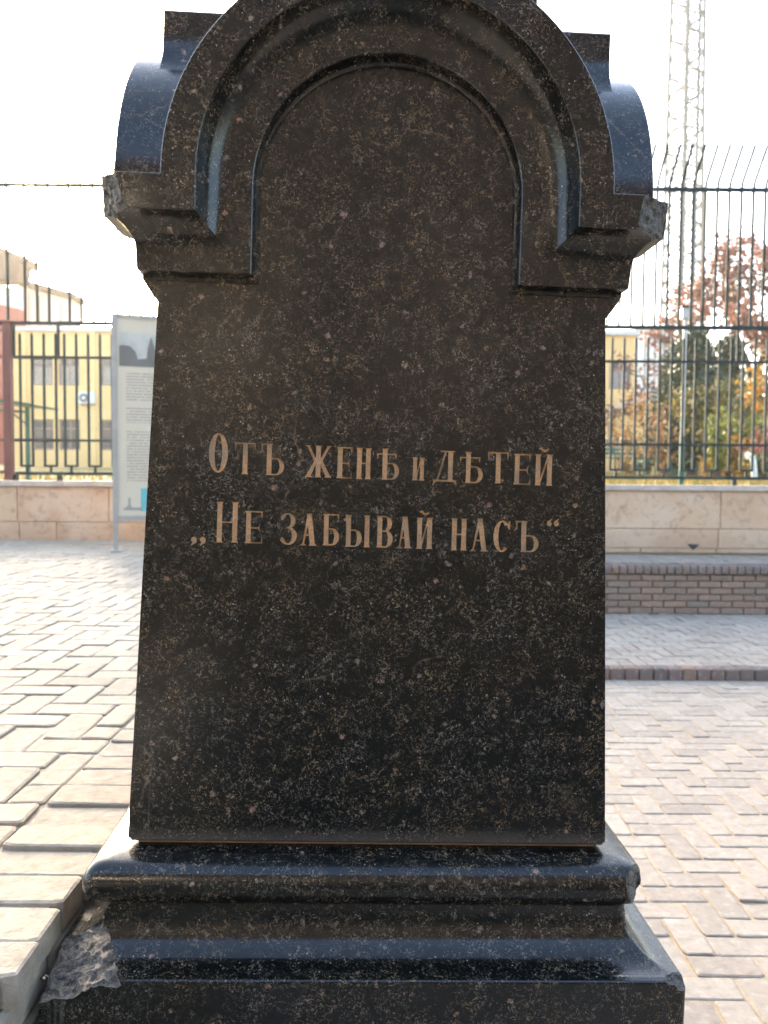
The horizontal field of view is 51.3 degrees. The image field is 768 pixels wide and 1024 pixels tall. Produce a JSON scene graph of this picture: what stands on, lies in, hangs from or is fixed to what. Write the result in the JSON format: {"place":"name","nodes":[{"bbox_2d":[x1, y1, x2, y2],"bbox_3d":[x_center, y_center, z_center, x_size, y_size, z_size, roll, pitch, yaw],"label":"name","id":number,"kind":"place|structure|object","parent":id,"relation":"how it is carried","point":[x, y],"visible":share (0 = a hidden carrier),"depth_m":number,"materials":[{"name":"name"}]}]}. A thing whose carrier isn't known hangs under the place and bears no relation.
{"place":"outdoors","nodes":[
{"label":"outdoors","id":0,"kind":"place"},
{"bbox_2d":[0,540,143,1008],"bbox_3d":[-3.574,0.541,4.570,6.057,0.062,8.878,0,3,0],"label":"terrace paving","id":1,"kind":"structure","parent":0,"point":[95,792],"depth_m":2.41,"materials":[{"name":"beige stone"}]},
{"bbox_2d":[111,313,156,552],"bbox_3d":[-2.105,-0.757,7.810,1.080,2.275,0.170,0,3,-17],"label":"notice board","id":2,"kind":"object","parent":1,"relation":"on","point":[133,339],"visible":0.5,"depth_m":7.70,"materials":[{"name":"metal"}]},
{"bbox_2d":[0,464,723,484],"bbox_3d":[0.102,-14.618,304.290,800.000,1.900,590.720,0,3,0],"label":"garden ground","id":3,"kind":"structure","parent":0,"point":[39,469],"depth_m":34.99,"materials":[{"name":"soil"}]},
{"bbox_2d":[0,247,38,463],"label":"red building","id":4,"kind":"structure","parent":3,"relation":"on","point":[16,299],"depth_m":54.44,"materials":[{"name":"paint"}]},
{"bbox_2d":[0,399,58,479],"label":"green shelter","id":5,"kind":"object","parent":3,"relation":"on","point":[27,406],"visible":0.64,"depth_m":12.94,"materials":[{"name":"paint"}]},
{"bbox_2d":[18,281,86,326],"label":"pale building","id":6,"kind":"structure","parent":3,"relation":"on","point":[59,304],"depth_m":57.40,"materials":[{"name":"white paint"}]},
{"bbox_2d":[13,326,640,470],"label":"yellow building","id":7,"kind":"structure","parent":3,"relation":"on","point":[105,333],"depth_m":42.77,"materials":[{"name":"paint"}]},
{"bbox_2d":[33,359,52,384],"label":"window","id":8,"kind":"structure","parent":7,"relation":"in","point":[37,363],"depth_m":42.89,"materials":[{"name":"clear glass"}]},
{"bbox_2d":[34,419,53,449],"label":"window","id":9,"kind":"structure","parent":7,"relation":"in","point":[38,423],"depth_m":43.05,"materials":[{"name":"grey glass"}]},
{"bbox_2d":[59,359,79,384],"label":"window","id":10,"kind":"structure","parent":7,"relation":"in","point":[70,363],"depth_m":42.88,"materials":[{"name":"grey glass"}]},
{"bbox_2d":[60,420,79,449],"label":"window","id":11,"kind":"structure","parent":7,"relation":"in","point":[71,424],"depth_m":43.04,"materials":[{"name":"grey glass"}]},
{"bbox_2d":[78,392,95,404],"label":"air conditioner","id":12,"kind":"object","parent":7,"relation":"attached to","point":[82,398],"visible":0.88,"depth_m":42.37,"materials":[{"name":"white paint"}]},
{"bbox_2d":[102,420,110,449],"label":"window","id":13,"kind":"structure","parent":7,"relation":"in","point":[106,424],"depth_m":43.04,"materials":[{"name":"grey glass"}]},
{"bbox_2d":[102,359,110,385],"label":"window","id":14,"kind":"structure","parent":7,"relation":"in","point":[106,363],"depth_m":42.88,"materials":[{"name":"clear glass"}]},
{"bbox_2d":[608,423,612,451],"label":"window","id":15,"kind":"structure","parent":7,"relation":"in","point":[608,423],"depth_m":43.01,"materials":[{"name":"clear glass"}]},
{"bbox_2d":[609,363,629,388],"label":"window","id":16,"kind":"structure","parent":7,"relation":"in","point":[617,376],"depth_m":42.88,"materials":[{"name":"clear glass"}]},
{"bbox_2d":[0,469,767,484],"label":"grass","id":17,"kind":"structure","parent":3,"relation":"on","point":[651,481],"depth_m":11.96,"materials":[{"name":"plant"}]},
{"bbox_2d":[605,439,643,474],"bbox_3d":[6.142,-1.454,21.022,1.400,0.945,0.583,0,3,-12],"label":"garden bench","id":18,"kind":"object","parent":3,"relation":"on","point":[614,449],"visible":0.45,"depth_m":21.19,"materials":[{"name":"green paint"}]},
{"bbox_2d":[611,452,642,475],"bbox_3d":[8.273,-1.579,26.867,1.002,1.004,1.067,-2,3,-42],"label":"garden shrub","id":19,"kind":"object","parent":3,"relation":"on","point":[628,468],"visible":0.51,"depth_m":26.93,"materials":[{"name":"brown plant"}]},
{"bbox_2d":[640,459,652,475],"bbox_3d":[9.803,-1.746,29.930,0.635,1.057,0.991,2,3,27],"label":"garden shrub","id":20,"kind":"object","parent":3,"relation":"on","point":[649,471],"visible":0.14,"depth_m":29.85,"materials":[{"name":"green plant"}]},
{"bbox_2d":[605,389,688,475],"bbox_3d":[6.032,-1.781,18.404,2.008,2.089,1.393,0,3,0],"label":"orange tree","id":21,"kind":"object","parent":3,"relation":"on","point":[663,459],"visible":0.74,"depth_m":18.18,"materials":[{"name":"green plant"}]},
{"bbox_2d":[630,329,669,398],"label":"pale blue building","id":22,"kind":"structure","parent":3,"relation":"on","point":[642,351],"depth_m":61.51,"materials":[{"name":"brick"}]},
{"bbox_2d":[637,461,673,475],"bbox_3d":[7.265,-1.123,21.469,0.750,0.500,0.700,0,3,0],"label":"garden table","id":23,"kind":"object","parent":3,"relation":"on","point":[638,462],"visible":0.37,"depth_m":21.16,"materials":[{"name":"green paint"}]},
{"bbox_2d":[636,340,699,475],"bbox_3d":[9.399,-3.377,26.378,2.250,4.545,2.673,1,3,20],"label":"evergreen tree","id":24,"kind":"object","parent":3,"relation":"on","point":[665,368],"visible":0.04,"depth_m":26.32,"materials":[{"name":"green plant"}]},
{"bbox_2d":[651,451,698,475],"bbox_3d":[9.133,-1.591,25.020,1.400,0.945,0.583,1,3,5],"label":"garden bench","id":25,"kind":"object","parent":3,"relation":"on","point":[674,470],"depth_m":24.80,"materials":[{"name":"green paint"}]},
{"bbox_2d":[605,297,745,474],"bbox_3d":[12.237,-5.332,35.233,7.229,7.561,6.602,-1,3,-34],"label":"autumn tree","id":26,"kind":"object","parent":3,"relation":"on","point":[654,335],"visible":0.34,"depth_m":33.99,"materials":[{"name":"orange plant"}]},
{"bbox_2d":[657,0,706,384],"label":"lattice mast","id":27,"kind":"object","parent":3,"relation":"on","point":[687,100],"visible":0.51,"depth_m":53.53,"materials":[{"name":"grey metal"}]},
{"bbox_2d":[606,396,767,475],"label":"ochre outbuilding","id":28,"kind":"structure","parent":3,"relation":"on","point":[626,418],"depth_m":36.01,"materials":[{"name":"brick"}]},
{"bbox_2d":[630,325,745,476],"bbox_3d":[8.985,-3.179,22.883,3.304,4.514,3.275,0,3,0],"label":"evergreen tree","id":29,"kind":"object","parent":3,"relation":"on","point":[701,336],"visible":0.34,"depth_m":22.53,"materials":[{"name":"green plant"}]},
{"bbox_2d":[696,455,721,476],"bbox_3d":[7.691,-1.011,19.016,0.690,0.682,0.729,-1,3,-25],"label":"garden shrub","id":30,"kind":"object","parent":3,"relation":"on","point":[702,472],"visible":0.37,"depth_m":18.88,"materials":[{"name":"brown plant"}]},
{"bbox_2d":[657,225,767,447],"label":"autumn tree","id":31,"kind":"object","parent":3,"relation":"on","point":[752,335],"visible":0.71,"depth_m":29.79,"materials":[{"name":"orange plant"}]},
{"bbox_2d":[664,367,767,475],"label":"olive tree","id":32,"kind":"object","parent":3,"relation":"on","point":[712,402],"visible":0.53,"depth_m":20.99,"materials":[{"name":"green plant"}]},
{"bbox_2d":[703,417,732,480],"bbox_3d":[6.254,-1.181,14.995,0.530,1.232,0.390,0,3,0],"label":"garden shrub","id":33,"kind":"object","parent":3,"relation":"on","point":[712,449],"visible":0.68,"depth_m":14.95,"materials":[{"name":"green plant"}]},
{"bbox_2d":[722,433,739,476],"bbox_3d":[6.866,-1.095,15.948,0.480,0.980,0.472,1,3,19],"label":"garden shrub","id":34,"kind":"object","parent":3,"relation":"on","point":[733,454],"visible":0.49,"depth_m":15.89,"materials":[{"name":"brown plant"}]},
{"bbox_2d":[700,330,763,475],"bbox_3d":[12.019,-3.747,27.875,2.923,5.131,2.875,-1,3,-22],"label":"evergreen tree","id":35,"kind":"object","parent":3,"relation":"on","point":[725,353],"visible":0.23,"depth_m":27.55,"materials":[{"name":"green plant"}]},
{"bbox_2d":[700,405,763,476],"bbox_3d":[7.531,-1.484,17.339,1.646,1.621,1.176,0,3,0],"label":"lime tree","id":36,"kind":"object","parent":3,"relation":"on","point":[748,429],"visible":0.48,"depth_m":17.16,"materials":[{"name":"green plant"}]},
{"bbox_2d":[721,347,767,476],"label":"yellow tree","id":37,"kind":"object","parent":3,"relation":"on","point":[760,392],"visible":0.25,"depth_m":18.20,"materials":[{"name":"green plant"}]},
{"bbox_2d":[733,422,767,481],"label":"red sapling","id":38,"kind":"object","parent":3,"relation":"on","point":[758,449],"visible":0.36,"depth_m":15.86,"materials":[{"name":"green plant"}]},
{"bbox_2d":[744,452,757,476],"bbox_3d":[6.412,-0.821,13.967,0.234,0.446,0.116,0,3,-13],"label":"vent pipe","id":39,"kind":"object","parent":3,"relation":"on","point":[747,455],"visible":0.67,"depth_m":13.94,"materials":[{"name":"white paint"}]},
{"bbox_2d":[0,0,767,396],"label":"sky","id":40,"kind":"structure","parent":0,"point":[66,66],"materials":[{"name":"white"}]},
{"bbox_2d":[605,679,767,1023],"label":"paving","id":41,"kind":"structure","parent":0,"point":[731,1004],"depth_m":3.38,"materials":[{"name":"brick"}]},
{"bbox_2d":[38,0,684,1023],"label":"granite monument","id":42,"kind":"object","parent":41,"relation":"on","point":[388,252],"visible":1,"depth_m":1.36,"materials":[{"name":"stone"}]},
{"bbox_2d":[605,665,767,680],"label":"brick step edge","id":43,"kind":"object","parent":41,"relation":"on","point":[681,673],"visible":0.2,"depth_m":5.74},
{"bbox_2d":[605,613,767,666],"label":"platform paving","id":44,"kind":"structure","parent":0,"point":[692,640],"depth_m":6.76,"materials":[{"name":"brick"}]},
{"bbox_2d":[605,555,767,614],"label":"brick bench","id":45,"kind":"object","parent":44,"relation":"on","point":[695,584],"visible":0.41,"depth_m":8.05,"materials":[{"name":"grey brick"}]},
{"bbox_2d":[732,425,739,476],"bbox_3d":[7.645,-1.308,17.463,0.302,1.276,0.332,2,3,33],"label":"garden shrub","id":46,"kind":"object","parent":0,"point":[736,461],"visible":0.09,"depth_m":17.42,"materials":[{"name":"green plant"}]},
{"bbox_2d":[738,449,767,481],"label":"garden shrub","id":47,"kind":"object","parent":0,"point":[760,473],"visible":0.42,"depth_m":14.95,"materials":[{"name":"beige plant"}]},
{"label":"ground","id":48,"kind":"structure","parent":0,"visible":0},
{"bbox_2d":[0,900,87,1023],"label":"terrace edge wall","id":49,"kind":"structure","parent":48,"relation":"on","point":[25,1011],"depth_m":1.30,"materials":[{"name":"grey concrete"}]},
{"bbox_2d":[0,480,767,556],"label":"boundary wall","id":50,"kind":"structure","parent":48,"relation":"on","point":[692,520],"depth_m":9.01,"materials":[{"name":"stone"}]},
{"bbox_2d":[1,320,14,479],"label":"gate post","id":51,"kind":"object","parent":50,"relation":"on","point":[8,413],"visible":0.98,"depth_m":8.97,"materials":[{"name":"red paint"}]},
{"bbox_2d":[0,159,13,473],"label":"pole","id":52,"kind":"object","parent":51,"relation":"attached to","point":[5,184],"depth_m":8.93,"materials":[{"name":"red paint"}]},
{"bbox_2d":[9,139,58,479],"bbox_3d":[-3.917,-2.175,8.823,0.519,3.670,0.342,0,3,0],"label":"railing panel","id":53,"kind":"object","parent":50,"relation":"on","point":[31,357],"visible":0.98,"depth_m":8.97,"materials":[{"name":"green paint"}]},
{"bbox_2d":[55,140,154,480],"bbox_3d":[-2.388,-2.164,8.823,2.580,3.670,0.342,0,3,0],"label":"railing panel","id":54,"kind":"object","parent":50,"relation":"on","point":[81,322],"visible":0.3,"depth_m":8.96,"materials":[{"name":"green paint"}]},
{"bbox_2d":[605,144,756,479],"bbox_3d":[2.697,-2.128,8.823,2.580,3.670,0.342,0,3,0],"label":"railing panel","id":55,"kind":"object","parent":50,"relation":"on","point":[657,189],"visible":0.53,"depth_m":8.96,"materials":[{"name":"green paint"}]},
{"bbox_2d":[678,306,692,484],"bbox_3d":[3.470,-1.343,9.268,0.134,2.050,0.130,0,3,0],"label":"detector post","id":56,"kind":"object","parent":50,"relation":"on","point":[684,313],"visible":0.62,"depth_m":9.24,"materials":[{"name":"metal"}]},
{"bbox_2d":[731,145,767,484],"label":"railing panel","id":57,"kind":"object","parent":50,"relation":"on","point":[753,190],"visible":0.99,"depth_m":8.98,"materials":[{"name":"green paint"}]}
]}

